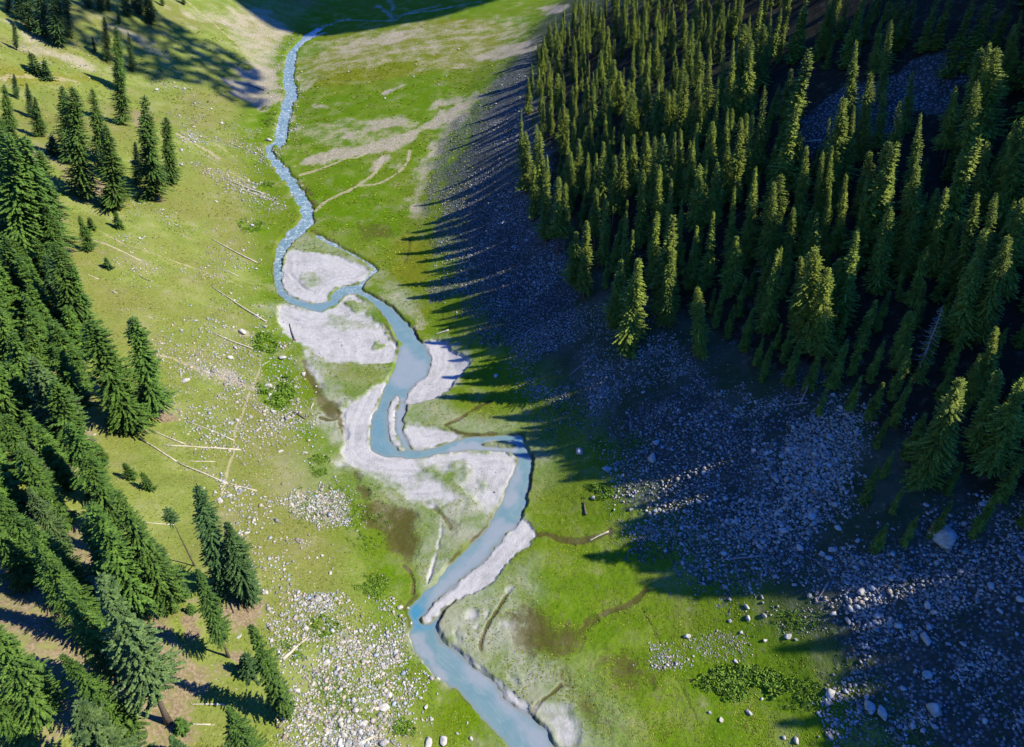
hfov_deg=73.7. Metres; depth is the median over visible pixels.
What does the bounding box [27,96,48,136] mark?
spruce tree
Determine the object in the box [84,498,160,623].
spruce tree
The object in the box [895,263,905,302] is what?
spruce tree
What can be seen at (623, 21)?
spruce tree
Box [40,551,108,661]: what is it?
spruce tree
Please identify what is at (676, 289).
spruce tree
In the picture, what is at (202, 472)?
fallen log
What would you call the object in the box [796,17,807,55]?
spruce tree
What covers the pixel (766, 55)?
spruce tree
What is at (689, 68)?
spruce tree
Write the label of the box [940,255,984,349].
spruce tree
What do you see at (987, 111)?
spruce tree
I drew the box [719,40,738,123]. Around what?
spruce tree
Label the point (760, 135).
spruce tree
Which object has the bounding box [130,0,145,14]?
spruce tree
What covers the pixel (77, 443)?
spruce tree
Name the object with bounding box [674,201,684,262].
spruce tree
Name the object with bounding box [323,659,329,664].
boulder
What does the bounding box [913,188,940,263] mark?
spruce tree
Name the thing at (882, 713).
boulder
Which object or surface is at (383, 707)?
boulder
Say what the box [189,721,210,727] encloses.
fallen log
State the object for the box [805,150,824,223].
spruce tree
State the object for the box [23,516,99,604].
spruce tree
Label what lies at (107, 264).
spruce tree
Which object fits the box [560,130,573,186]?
spruce tree
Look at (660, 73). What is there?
spruce tree
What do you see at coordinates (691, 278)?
spruce tree
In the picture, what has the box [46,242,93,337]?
spruce tree
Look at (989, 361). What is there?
spruce tree
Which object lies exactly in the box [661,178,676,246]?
spruce tree
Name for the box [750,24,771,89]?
spruce tree
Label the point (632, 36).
spruce tree
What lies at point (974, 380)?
spruce tree
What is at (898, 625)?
boulder
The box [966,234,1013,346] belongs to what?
spruce tree
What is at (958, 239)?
spruce tree
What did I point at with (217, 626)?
spruce tree
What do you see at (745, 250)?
spruce tree
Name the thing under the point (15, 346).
spruce tree
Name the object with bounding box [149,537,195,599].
spruce tree
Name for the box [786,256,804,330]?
spruce tree
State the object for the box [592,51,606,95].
spruce tree
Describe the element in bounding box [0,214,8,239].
spruce tree
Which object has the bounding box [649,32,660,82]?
spruce tree
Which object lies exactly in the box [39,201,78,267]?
spruce tree
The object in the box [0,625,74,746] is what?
spruce tree
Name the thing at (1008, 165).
spruce tree
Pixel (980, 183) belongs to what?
spruce tree
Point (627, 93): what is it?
spruce tree
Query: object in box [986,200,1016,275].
spruce tree
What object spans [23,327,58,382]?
spruce tree
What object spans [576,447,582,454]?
boulder
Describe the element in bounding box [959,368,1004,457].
spruce tree
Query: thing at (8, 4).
spruce tree
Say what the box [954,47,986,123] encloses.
spruce tree
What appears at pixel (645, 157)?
spruce tree
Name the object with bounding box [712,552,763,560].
fallen log
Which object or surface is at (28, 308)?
forest
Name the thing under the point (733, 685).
undergrowth
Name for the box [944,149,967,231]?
spruce tree
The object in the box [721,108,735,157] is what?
spruce tree
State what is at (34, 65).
spruce tree
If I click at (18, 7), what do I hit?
spruce tree
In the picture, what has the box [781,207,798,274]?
spruce tree
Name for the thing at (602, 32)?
spruce tree
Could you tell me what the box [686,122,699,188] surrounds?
spruce tree
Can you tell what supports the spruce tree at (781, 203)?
on the ground
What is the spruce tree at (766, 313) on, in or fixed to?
on the ground
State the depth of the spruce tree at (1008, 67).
153.74 m
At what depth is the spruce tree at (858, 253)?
152.29 m
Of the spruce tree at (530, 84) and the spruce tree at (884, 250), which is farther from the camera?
the spruce tree at (530, 84)
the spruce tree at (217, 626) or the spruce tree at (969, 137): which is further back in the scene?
the spruce tree at (969, 137)
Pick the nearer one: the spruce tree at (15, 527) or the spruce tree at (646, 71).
the spruce tree at (15, 527)
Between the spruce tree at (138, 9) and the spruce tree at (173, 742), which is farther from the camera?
the spruce tree at (138, 9)
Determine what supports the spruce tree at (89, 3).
on the ground
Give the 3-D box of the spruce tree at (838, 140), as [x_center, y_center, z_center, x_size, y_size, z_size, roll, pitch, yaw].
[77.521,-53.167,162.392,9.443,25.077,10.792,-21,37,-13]
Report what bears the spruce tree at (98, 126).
on the ground
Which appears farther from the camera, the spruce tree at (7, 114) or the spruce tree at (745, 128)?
the spruce tree at (7, 114)
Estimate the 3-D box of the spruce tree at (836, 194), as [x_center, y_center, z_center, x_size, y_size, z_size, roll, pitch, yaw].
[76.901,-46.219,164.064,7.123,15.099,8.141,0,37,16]
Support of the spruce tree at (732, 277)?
on the ground
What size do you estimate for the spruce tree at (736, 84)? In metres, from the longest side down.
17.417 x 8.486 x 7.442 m
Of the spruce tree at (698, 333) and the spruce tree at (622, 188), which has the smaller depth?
the spruce tree at (698, 333)
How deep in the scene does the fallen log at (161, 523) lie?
133.87 m
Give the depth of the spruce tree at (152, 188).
245.47 m
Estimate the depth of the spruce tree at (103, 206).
237.07 m
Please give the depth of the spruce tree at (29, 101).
270.01 m
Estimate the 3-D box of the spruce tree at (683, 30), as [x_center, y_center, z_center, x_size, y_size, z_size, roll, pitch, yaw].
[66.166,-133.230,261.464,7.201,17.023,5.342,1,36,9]
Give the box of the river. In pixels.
[265,28,553,746]
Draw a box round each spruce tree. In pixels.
[0,84,18,127]
[0,126,15,226]
[0,133,54,270]
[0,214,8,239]
[0,236,44,301]
[0,309,26,366]
[0,366,30,427]
[0,414,46,484]
[0,494,38,581]
[0,521,39,594]
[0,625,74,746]
[0,692,43,746]
[1,331,43,401]
[3,0,12,11]
[3,135,70,250]
[10,0,26,19]
[11,21,19,49]
[11,74,20,98]
[18,0,38,32]
[18,441,52,478]
[23,82,38,116]
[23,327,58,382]
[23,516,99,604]
[24,356,84,447]
[26,51,46,76]
[26,487,76,556]
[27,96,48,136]
[29,0,50,37]
[31,537,63,615]
[34,149,88,247]
[38,59,57,81]
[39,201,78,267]
[40,254,63,322]
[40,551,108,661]
[42,380,101,464]
[44,0,70,46]
[44,134,66,159]
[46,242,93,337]
[49,86,79,162]
[50,346,103,413]
[58,581,134,698]
[59,85,101,198]
[59,653,150,742]
[60,0,76,36]
[61,421,117,500]
[67,697,156,746]
[69,264,107,337]
[77,215,101,251]
[79,319,157,437]
[80,0,95,8]
[80,451,139,536]
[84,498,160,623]
[85,216,96,230]
[86,88,119,158]
[91,37,96,51]
[93,124,135,211]
[94,0,106,10]
[94,144,103,170]
[94,443,108,463]
[94,571,185,725]
[99,186,121,210]
[100,17,112,60]
[103,0,114,10]
[103,257,115,269]
[107,55,135,125]
[110,26,129,89]
[111,489,195,620]
[112,210,125,229]
[116,1,120,23]
[120,0,133,15]
[120,463,138,482]
[123,316,178,416]
[126,32,136,70]
[128,94,174,201]
[128,142,144,184]
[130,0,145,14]
[136,194,142,202]
[139,471,157,491]
[141,0,155,22]
[143,0,158,24]
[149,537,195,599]
[159,116,182,183]
[161,506,195,566]
[168,734,186,746]
[172,716,192,736]
[184,602,196,615]
[192,483,237,598]
[193,569,232,657]
[221,521,262,609]
[222,705,268,746]
[234,651,260,686]
[247,624,296,722]
[514,131,533,194]
[515,111,523,157]
[522,78,533,114]
[524,165,541,221]
[528,64,533,98]
[530,125,543,172]
[530,131,548,205]
[531,161,553,241]
[533,35,548,72]
[537,79,544,112]
[540,103,547,140]
[542,61,553,98]
[544,21,553,57]
[546,73,565,108]
[546,89,555,136]
[547,177,568,255]
[551,15,557,48]
[553,35,563,73]
[554,103,570,155]
[559,184,574,251]
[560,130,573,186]
[560,231,583,287]
[561,73,565,105]
[561,151,580,212]
[568,37,576,74]
[569,118,575,156]
[572,138,584,196]
[572,220,594,297]
[575,6,585,44]
[578,104,584,142]
[581,153,590,202]
[584,110,593,146]
[585,19,591,62]
[587,84,599,134]
[587,153,598,206]
[588,188,603,251]
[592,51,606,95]
[592,141,609,216]
[592,195,611,267]
[597,26,614,64]
[597,261,627,329]
[598,8,605,48]
[599,112,608,147]
[605,115,611,151]
[605,155,623,228]
[606,60,617,109]
[606,89,613,132]
[608,71,625,114]
[610,136,632,215]
[610,257,648,360]
[613,211,631,281]
[617,258,644,331]
[620,2,626,36]
[620,81,631,128]
[620,89,639,146]
[621,5,638,50]
[625,135,639,195]
[627,41,637,86]
[629,193,648,251]
[633,169,648,227]
[634,98,642,136]
[634,132,651,196]
[637,30,645,75]
[638,9,648,47]
[640,54,653,93]
[640,78,652,126]
[642,112,648,140]
[643,211,662,289]
[644,164,665,241]
[647,80,663,137]
[647,134,674,211]
[647,136,657,215]
[648,13,664,60]
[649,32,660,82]
[653,249,679,327]
[654,57,666,103]
[659,93,672,140]
[659,246,682,311]
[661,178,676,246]
[663,89,678,125]
[665,128,686,206]
[665,132,680,188]
[667,23,672,55]
[668,61,674,92]
[672,71,692,139]
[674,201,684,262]
[677,1,689,48]
[677,145,699,217]
[678,36,687,83]
[679,225,703,291]
[683,163,710,237]
[684,18,697,85]
[685,84,707,141]
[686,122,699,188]
[688,286,711,360]
[689,41,704,97]
[695,3,704,45]
[695,212,718,290]
[700,48,715,137]
[700,120,720,188]
[701,162,725,237]
[702,159,708,224]
[704,6,712,58]
[708,21,715,61]
[710,78,721,142]
[712,48,727,107]
[715,235,744,300]
[716,2,726,53]
[718,107,732,167]
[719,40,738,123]
[719,146,734,206]
[720,23,753,90]
[720,187,738,257]
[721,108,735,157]
[722,75,744,134]
[726,117,746,208]
[735,3,742,48]
[736,37,757,124]
[736,114,749,168]
[736,169,763,252]
[739,211,757,270]
[741,116,756,189]
[744,16,751,62]
[746,84,768,174]
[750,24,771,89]
[750,181,782,272]
[753,256,772,313]
[754,248,780,336]
[760,8,775,77]
[762,246,783,328]
[766,173,789,256]
[772,131,814,195]
[773,69,802,125]
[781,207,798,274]
[786,245,832,353]
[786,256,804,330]
[789,245,815,338]
[790,144,811,234]
[791,267,840,361]
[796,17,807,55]
[796,210,822,276]
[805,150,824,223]
[814,118,830,204]
[815,95,861,192]
[815,146,835,227]
[815,150,846,208]
[817,7,838,56]
[817,187,831,255]
[828,258,844,329]
[829,173,849,255]
[830,39,863,138]
[832,229,861,326]
[841,15,863,59]
[841,106,856,185]
[847,151,876,218]
[847,173,870,253]
[848,71,877,166]
[854,228,863,270]
[860,206,897,296]
[865,21,883,76]
[867,202,896,282]
[868,140,902,219]
[871,90,888,153]
[873,163,899,233]
[874,20,895,107]
[885,100,902,174]
[888,164,927,265]
[888,311,917,374]
[889,207,921,280]
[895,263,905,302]
[897,112,924,212]
[898,71,917,140]
[899,246,929,311]
[899,377,967,492]
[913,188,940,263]
[913,282,926,330]
[920,186,949,280]
[930,85,962,166]
[933,230,956,274]
[934,216,959,281]
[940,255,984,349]
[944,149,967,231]
[946,192,982,294]
[952,79,982,182]
[952,226,989,307]
[953,191,965,256]
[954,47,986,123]
[957,41,992,147]
[957,46,1012,163]
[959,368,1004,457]
[961,353,981,413]
[963,140,991,221]
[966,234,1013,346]
[966,377,1023,478]
[971,326,1002,400]
[974,192,997,291]
[979,116,1023,229]
[980,132,1016,216]
[986,198,1023,304]
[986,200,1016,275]
[991,118,1017,231]
[994,24,1021,101]
[1006,11,1023,69]
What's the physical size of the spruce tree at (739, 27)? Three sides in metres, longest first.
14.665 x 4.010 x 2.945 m
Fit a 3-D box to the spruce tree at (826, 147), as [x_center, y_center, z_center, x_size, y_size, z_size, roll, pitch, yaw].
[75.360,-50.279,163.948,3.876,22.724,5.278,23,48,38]
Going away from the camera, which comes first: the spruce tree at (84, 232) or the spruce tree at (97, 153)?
the spruce tree at (84, 232)
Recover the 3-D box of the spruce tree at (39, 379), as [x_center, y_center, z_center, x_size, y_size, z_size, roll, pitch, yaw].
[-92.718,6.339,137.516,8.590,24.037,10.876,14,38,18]
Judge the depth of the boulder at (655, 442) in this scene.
160.72 m
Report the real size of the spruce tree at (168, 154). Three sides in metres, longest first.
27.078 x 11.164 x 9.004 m
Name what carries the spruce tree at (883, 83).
on the ground
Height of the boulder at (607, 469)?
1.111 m
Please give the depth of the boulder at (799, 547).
133.96 m
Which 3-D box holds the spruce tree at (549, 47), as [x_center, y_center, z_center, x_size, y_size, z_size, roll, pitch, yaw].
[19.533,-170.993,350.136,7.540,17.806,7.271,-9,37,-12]
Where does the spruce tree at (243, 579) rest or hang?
on the ground
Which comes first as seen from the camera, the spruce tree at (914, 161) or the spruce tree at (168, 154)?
the spruce tree at (914, 161)
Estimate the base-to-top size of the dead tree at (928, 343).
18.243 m
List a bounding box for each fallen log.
[94,239,141,260]
[136,436,177,461]
[144,522,173,524]
[152,430,185,444]
[165,445,240,449]
[177,462,228,484]
[185,420,234,440]
[188,700,224,705]
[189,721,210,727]
[211,238,257,262]
[211,286,266,322]
[212,332,253,349]
[223,177,263,193]
[282,636,308,660]
[354,736,373,744]
[589,531,608,540]
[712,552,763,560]
[815,581,828,603]
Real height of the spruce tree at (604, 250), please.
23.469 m
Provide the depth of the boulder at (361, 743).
109.91 m
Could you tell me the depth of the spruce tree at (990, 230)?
130.64 m
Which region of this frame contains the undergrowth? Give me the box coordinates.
[237,105,824,737]
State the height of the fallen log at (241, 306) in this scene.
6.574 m
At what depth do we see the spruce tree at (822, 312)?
143.75 m
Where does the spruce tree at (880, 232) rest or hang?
on the ground
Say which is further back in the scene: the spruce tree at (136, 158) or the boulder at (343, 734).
the spruce tree at (136, 158)
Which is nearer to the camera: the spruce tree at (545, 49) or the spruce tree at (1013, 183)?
the spruce tree at (1013, 183)
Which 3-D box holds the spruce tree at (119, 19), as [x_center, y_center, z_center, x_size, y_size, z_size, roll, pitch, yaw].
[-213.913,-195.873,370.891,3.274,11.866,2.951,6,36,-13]
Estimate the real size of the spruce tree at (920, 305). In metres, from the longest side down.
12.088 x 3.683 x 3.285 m
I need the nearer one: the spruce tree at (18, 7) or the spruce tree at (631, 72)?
the spruce tree at (631, 72)
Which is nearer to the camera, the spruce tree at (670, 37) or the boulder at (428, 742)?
the boulder at (428, 742)
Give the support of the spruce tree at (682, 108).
on the ground
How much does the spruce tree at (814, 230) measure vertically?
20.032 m
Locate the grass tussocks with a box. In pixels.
[0,23,931,746]
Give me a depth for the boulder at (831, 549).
131.11 m
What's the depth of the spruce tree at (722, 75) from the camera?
207.94 m
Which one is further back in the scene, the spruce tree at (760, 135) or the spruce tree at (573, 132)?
the spruce tree at (573, 132)
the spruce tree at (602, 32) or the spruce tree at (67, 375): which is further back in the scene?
the spruce tree at (602, 32)
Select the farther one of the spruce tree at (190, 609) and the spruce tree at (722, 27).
the spruce tree at (722, 27)
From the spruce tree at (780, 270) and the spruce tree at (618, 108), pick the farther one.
the spruce tree at (618, 108)
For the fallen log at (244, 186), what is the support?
on the ground
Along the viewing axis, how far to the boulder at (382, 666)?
124.45 m
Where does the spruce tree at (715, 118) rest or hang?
on the ground
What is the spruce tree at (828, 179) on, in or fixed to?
on the ground
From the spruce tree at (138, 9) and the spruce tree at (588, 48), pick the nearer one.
the spruce tree at (588, 48)
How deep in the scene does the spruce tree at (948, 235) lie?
140.84 m
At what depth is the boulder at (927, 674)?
113.93 m
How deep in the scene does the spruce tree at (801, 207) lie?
163.79 m
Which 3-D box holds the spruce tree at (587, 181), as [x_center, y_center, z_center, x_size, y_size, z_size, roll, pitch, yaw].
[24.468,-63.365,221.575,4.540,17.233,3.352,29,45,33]
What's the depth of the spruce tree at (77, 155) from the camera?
227.07 m
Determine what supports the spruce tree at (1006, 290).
on the ground
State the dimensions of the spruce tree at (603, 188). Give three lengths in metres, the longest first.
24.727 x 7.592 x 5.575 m
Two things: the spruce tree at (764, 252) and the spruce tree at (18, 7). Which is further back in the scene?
the spruce tree at (18, 7)
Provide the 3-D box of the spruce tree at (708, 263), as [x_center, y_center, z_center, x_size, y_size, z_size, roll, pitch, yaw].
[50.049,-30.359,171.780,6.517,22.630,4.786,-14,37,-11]
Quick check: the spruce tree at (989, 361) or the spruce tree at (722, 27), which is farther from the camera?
the spruce tree at (722, 27)
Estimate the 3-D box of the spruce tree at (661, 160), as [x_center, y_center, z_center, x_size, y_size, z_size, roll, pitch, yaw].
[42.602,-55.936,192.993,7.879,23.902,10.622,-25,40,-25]
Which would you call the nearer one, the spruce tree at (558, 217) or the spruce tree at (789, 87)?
the spruce tree at (789, 87)
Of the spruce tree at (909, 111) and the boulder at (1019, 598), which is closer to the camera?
the boulder at (1019, 598)
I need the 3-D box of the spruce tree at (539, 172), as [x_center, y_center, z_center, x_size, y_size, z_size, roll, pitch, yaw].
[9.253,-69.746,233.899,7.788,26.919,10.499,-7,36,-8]
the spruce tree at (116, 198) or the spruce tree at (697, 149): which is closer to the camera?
the spruce tree at (697, 149)
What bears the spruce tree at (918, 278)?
on the ground
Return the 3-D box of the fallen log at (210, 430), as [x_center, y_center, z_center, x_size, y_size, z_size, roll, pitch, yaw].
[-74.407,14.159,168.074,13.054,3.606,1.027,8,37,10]
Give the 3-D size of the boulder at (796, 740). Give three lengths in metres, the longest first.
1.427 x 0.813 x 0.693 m
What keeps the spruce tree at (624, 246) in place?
on the ground
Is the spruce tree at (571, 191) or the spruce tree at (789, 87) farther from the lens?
the spruce tree at (571, 191)
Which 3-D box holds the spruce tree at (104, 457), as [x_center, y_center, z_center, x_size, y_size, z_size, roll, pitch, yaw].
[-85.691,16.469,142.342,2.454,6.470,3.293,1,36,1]
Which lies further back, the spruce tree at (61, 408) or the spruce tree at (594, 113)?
the spruce tree at (594, 113)
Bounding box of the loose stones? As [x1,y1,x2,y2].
[0,4,1023,746]
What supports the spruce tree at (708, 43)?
on the ground
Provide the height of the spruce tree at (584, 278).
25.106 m
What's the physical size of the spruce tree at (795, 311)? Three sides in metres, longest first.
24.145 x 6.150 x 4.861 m
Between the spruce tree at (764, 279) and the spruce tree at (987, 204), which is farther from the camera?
the spruce tree at (764, 279)
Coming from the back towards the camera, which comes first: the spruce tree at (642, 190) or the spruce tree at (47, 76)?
the spruce tree at (47, 76)
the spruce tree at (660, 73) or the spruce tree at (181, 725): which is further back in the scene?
the spruce tree at (660, 73)
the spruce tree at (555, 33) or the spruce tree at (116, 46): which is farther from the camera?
the spruce tree at (555, 33)
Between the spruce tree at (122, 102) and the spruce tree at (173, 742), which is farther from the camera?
the spruce tree at (122, 102)
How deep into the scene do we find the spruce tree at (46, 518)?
113.73 m
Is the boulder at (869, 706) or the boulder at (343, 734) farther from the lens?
the boulder at (869, 706)
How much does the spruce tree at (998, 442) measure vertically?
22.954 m
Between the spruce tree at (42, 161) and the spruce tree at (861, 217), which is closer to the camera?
the spruce tree at (861, 217)
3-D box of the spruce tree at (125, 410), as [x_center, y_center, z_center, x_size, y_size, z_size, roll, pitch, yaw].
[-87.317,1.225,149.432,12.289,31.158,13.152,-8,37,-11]
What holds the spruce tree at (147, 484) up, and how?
on the ground
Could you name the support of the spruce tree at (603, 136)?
on the ground
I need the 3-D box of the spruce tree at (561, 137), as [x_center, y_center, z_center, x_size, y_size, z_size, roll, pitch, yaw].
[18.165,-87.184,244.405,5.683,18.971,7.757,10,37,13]
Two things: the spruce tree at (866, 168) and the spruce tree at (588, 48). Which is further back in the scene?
the spruce tree at (588, 48)
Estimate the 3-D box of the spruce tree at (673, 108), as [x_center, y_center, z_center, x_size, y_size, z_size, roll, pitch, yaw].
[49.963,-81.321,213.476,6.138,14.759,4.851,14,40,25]
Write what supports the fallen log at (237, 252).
on the ground
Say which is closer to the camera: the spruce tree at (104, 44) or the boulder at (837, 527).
the boulder at (837, 527)
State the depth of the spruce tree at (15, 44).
305.55 m
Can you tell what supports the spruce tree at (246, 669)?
on the ground
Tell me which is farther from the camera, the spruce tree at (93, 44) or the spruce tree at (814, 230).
the spruce tree at (93, 44)
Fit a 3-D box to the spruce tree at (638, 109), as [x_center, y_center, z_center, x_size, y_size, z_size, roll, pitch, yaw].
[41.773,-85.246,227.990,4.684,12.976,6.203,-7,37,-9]
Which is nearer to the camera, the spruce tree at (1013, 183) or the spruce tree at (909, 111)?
the spruce tree at (1013, 183)
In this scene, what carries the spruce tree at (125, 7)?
on the ground
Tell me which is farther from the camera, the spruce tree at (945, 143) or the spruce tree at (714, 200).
the spruce tree at (714, 200)
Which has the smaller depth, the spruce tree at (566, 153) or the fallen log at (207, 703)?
the fallen log at (207, 703)
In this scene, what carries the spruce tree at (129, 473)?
on the ground
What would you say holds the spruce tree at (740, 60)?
on the ground
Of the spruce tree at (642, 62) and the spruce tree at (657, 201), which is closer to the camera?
the spruce tree at (657, 201)
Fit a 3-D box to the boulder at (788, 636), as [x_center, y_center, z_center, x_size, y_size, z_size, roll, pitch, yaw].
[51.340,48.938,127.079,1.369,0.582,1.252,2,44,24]
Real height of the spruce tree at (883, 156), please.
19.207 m
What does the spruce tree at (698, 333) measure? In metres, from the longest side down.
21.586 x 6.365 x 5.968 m
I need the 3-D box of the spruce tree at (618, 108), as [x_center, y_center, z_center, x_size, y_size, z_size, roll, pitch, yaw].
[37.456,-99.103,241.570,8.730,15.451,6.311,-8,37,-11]
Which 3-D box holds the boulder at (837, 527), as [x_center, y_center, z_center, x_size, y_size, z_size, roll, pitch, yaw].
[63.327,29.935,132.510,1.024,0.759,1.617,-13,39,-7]
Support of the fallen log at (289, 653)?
on the ground
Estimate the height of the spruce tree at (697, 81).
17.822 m
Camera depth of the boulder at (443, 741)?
115.17 m
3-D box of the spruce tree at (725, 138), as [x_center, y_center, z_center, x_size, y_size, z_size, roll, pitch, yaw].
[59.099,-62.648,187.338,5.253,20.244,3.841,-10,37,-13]
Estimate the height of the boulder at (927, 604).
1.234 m
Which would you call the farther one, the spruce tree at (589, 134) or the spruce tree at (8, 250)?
the spruce tree at (589, 134)
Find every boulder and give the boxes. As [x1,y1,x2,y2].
[181,378,189,382]
[216,497,223,503]
[238,329,245,333]
[314,596,321,601]
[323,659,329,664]
[337,737,342,745]
[340,732,346,737]
[358,740,364,746]
[378,703,389,711]
[378,738,388,746]
[380,662,385,669]
[386,692,391,697]
[425,736,431,746]
[440,736,446,746]
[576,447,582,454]
[602,466,611,472]
[650,453,655,460]
[652,440,659,444]
[779,527,787,532]
[784,634,791,639]
[794,736,798,744]
[796,544,803,550]
[808,510,816,519]
[825,688,835,698]
[828,547,836,551]
[834,524,841,530]
[857,588,864,594]
[864,700,876,711]
[877,704,887,720]
[888,575,893,580]
[893,623,902,628]
[920,632,931,645]
[922,670,932,678]
[924,601,931,609]
[926,703,942,716]
[928,520,956,548]
[982,718,987,723]
[987,582,993,589]
[1016,595,1023,601]
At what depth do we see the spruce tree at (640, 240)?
192.11 m
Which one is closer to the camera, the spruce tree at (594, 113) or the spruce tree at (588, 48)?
the spruce tree at (594, 113)
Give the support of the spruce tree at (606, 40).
on the ground
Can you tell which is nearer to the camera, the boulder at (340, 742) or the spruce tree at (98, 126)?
the boulder at (340, 742)
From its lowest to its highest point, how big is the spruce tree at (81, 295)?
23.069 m
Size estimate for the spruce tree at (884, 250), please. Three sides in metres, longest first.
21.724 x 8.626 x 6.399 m
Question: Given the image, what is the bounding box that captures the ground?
[0,0,1023,746]
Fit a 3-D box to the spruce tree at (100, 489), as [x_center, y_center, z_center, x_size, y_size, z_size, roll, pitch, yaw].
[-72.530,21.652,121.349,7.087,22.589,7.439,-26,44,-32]
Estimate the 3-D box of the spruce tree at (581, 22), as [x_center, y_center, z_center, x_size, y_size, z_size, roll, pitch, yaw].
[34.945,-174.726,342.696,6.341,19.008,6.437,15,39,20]
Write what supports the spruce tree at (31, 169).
on the ground
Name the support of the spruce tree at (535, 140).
on the ground
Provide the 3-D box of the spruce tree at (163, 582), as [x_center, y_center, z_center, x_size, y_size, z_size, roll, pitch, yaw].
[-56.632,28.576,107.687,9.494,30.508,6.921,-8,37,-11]
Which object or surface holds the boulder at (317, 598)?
on the ground
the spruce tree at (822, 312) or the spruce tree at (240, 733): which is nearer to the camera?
the spruce tree at (240, 733)
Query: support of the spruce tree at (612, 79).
on the ground
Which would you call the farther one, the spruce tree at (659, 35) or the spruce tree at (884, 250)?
the spruce tree at (659, 35)
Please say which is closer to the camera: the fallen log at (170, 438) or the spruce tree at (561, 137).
the fallen log at (170, 438)
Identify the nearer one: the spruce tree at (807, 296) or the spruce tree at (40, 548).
the spruce tree at (40, 548)
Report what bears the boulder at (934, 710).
on the ground
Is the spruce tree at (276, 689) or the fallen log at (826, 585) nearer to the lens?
the spruce tree at (276, 689)
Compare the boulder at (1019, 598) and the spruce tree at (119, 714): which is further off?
the boulder at (1019, 598)
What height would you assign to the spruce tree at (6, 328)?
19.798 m
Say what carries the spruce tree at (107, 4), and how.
on the ground
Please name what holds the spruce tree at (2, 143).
on the ground
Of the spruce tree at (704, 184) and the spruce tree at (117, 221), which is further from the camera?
the spruce tree at (117, 221)
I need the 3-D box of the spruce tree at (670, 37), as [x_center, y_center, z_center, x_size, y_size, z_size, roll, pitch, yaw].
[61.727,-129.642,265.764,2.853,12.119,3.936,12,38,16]
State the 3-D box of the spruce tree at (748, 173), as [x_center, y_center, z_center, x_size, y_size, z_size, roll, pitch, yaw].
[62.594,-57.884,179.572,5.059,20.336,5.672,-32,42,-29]
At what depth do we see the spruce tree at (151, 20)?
386.08 m
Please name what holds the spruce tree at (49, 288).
on the ground
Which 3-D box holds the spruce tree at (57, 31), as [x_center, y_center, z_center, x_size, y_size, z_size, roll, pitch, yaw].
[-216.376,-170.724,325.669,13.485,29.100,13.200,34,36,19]
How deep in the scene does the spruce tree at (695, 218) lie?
178.91 m
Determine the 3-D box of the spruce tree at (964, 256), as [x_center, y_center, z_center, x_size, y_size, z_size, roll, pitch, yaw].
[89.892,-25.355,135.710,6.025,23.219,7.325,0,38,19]
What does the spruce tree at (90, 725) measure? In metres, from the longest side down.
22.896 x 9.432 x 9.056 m
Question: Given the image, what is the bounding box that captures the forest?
[0,0,1023,593]
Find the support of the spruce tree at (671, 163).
on the ground
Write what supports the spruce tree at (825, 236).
on the ground
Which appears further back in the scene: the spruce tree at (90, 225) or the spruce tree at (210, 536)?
the spruce tree at (90, 225)
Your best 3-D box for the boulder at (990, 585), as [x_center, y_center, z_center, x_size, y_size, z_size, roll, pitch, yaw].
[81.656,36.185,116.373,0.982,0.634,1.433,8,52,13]
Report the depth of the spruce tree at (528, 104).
297.50 m
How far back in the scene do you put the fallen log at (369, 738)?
111.01 m
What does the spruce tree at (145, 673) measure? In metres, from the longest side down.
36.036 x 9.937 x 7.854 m
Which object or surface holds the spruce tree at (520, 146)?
on the ground
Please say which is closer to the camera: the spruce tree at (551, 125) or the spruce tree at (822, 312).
the spruce tree at (822, 312)
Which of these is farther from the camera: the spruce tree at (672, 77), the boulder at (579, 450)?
the spruce tree at (672, 77)
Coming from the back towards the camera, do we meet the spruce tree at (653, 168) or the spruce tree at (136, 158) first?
the spruce tree at (136, 158)
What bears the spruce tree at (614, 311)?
on the ground
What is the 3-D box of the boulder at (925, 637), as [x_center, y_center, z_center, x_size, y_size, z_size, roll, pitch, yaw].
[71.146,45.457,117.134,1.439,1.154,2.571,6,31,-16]
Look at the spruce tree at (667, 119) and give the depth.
213.03 m
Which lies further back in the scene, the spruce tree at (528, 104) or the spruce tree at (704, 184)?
the spruce tree at (528, 104)
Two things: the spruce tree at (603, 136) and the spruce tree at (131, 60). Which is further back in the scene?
the spruce tree at (131, 60)
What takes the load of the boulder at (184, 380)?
on the ground
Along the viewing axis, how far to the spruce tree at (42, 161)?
191.46 m
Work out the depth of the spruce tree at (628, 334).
171.53 m
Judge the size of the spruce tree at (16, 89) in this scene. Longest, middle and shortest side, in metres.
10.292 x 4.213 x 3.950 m
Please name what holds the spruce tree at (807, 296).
on the ground
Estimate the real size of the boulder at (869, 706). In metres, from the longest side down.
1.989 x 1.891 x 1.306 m
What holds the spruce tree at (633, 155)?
on the ground
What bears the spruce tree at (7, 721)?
on the ground
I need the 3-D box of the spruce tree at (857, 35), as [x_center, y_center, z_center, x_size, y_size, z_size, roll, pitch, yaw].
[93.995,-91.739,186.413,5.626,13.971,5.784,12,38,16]
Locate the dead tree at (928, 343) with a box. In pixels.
[913,307,943,382]
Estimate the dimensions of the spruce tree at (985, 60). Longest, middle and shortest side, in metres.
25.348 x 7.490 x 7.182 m
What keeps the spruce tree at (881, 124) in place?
on the ground
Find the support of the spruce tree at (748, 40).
on the ground
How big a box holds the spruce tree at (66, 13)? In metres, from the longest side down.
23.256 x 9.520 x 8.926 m
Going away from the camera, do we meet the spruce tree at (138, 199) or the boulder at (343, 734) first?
the boulder at (343, 734)
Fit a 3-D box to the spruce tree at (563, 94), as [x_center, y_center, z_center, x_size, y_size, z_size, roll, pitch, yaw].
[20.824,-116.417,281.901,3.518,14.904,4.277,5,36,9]
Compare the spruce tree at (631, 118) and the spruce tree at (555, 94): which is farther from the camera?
the spruce tree at (555, 94)

